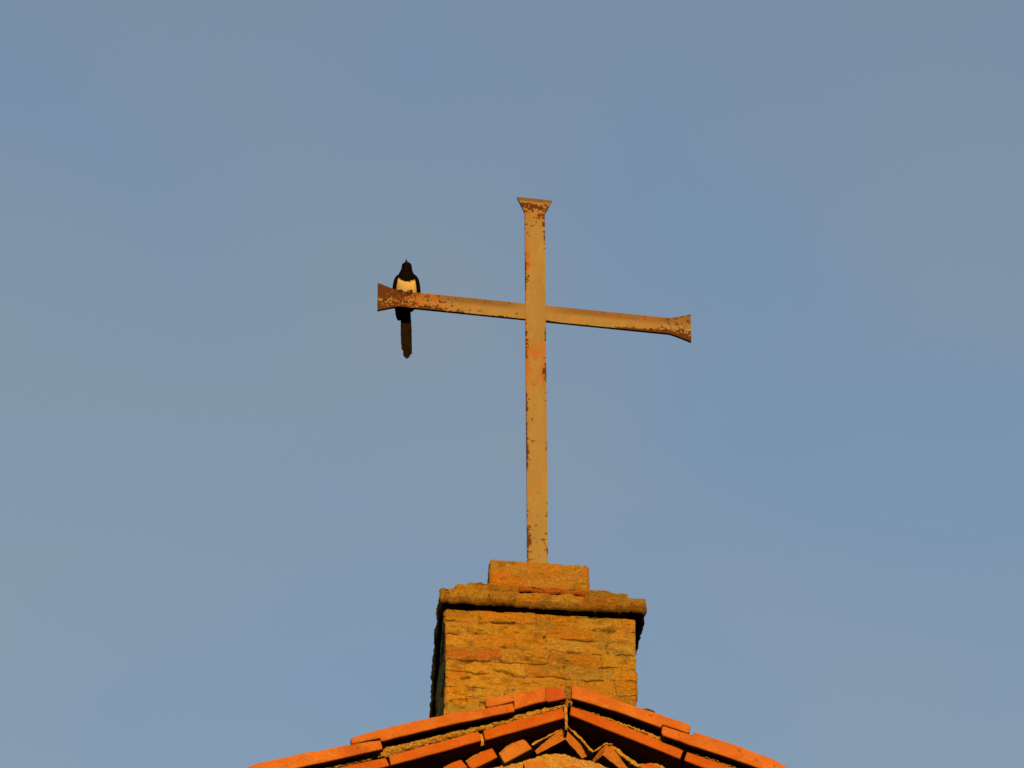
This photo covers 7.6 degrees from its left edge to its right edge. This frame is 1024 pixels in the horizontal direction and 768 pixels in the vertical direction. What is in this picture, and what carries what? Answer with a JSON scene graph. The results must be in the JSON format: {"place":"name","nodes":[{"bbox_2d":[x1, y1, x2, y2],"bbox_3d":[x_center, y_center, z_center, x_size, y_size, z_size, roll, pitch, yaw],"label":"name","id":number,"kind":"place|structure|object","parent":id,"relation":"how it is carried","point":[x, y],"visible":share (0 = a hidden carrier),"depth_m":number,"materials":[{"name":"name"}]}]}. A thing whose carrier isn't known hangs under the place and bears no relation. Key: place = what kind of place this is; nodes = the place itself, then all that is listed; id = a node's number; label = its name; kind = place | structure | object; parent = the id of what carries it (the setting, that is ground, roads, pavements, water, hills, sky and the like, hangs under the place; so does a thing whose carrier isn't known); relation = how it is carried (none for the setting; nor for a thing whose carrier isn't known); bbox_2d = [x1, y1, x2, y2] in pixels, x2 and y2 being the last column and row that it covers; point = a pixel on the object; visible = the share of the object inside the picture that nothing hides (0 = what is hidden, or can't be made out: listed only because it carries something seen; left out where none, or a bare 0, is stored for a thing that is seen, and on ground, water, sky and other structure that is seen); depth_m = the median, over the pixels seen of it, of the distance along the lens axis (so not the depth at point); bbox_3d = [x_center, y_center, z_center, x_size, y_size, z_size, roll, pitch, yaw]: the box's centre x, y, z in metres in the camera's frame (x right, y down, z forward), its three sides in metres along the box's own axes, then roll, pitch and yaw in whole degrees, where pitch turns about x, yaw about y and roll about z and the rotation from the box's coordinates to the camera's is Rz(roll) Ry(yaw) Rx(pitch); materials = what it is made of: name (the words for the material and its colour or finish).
{"place":"outdoors","nodes":[
{"label":"outdoors","id":0,"kind":"place"},
{"bbox_2d":[0,0,1023,767],"label":"sky","id":1,"kind":"structure","parent":0,"point":[235,512],"materials":[{"name":"blue"}]},
{"label":"ground","id":2,"kind":"structure","parent":0,"visible":0},
{"bbox_2d":[247,685,786,767],"bbox_3d":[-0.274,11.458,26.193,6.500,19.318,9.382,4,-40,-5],"label":"roof","id":3,"kind":"structure","parent":2,"relation":"on","point":[544,727],"depth_m":28.69,"materials":[{"name":"tile"}]},
{"bbox_2d":[429,560,646,717],"bbox_3d":[0.078,1.285,29.404,0.802,1.301,0.840,4,-40,-5],"label":"brick pedestal","id":4,"kind":"object","parent":3,"relation":"on","point":[510,627],"visible":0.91,"depth_m":29.23,"materials":[{"name":"beige brick"}]},
{"bbox_2d":[377,197,690,563],"bbox_3d":[0.090,0.031,30.477,1.263,2.025,0.011,6,-40,-7],"label":"metal cross","id":5,"kind":"object","parent":4,"relation":"on","point":[535,313],"visible":0.98,"depth_m":30.70,"materials":[{"name":"beige metal"}]},
{"bbox_2d":[392,259,420,358],"bbox_3d":[-0.421,-0.303,30.703,0.113,0.354,0.214,0,-40,0],"label":"magpie","id":6,"kind":"object","parent":5,"relation":"on","point":[406,279],"visible":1,"depth_m":30.71,"materials":[{"name":"black"}]}
]}

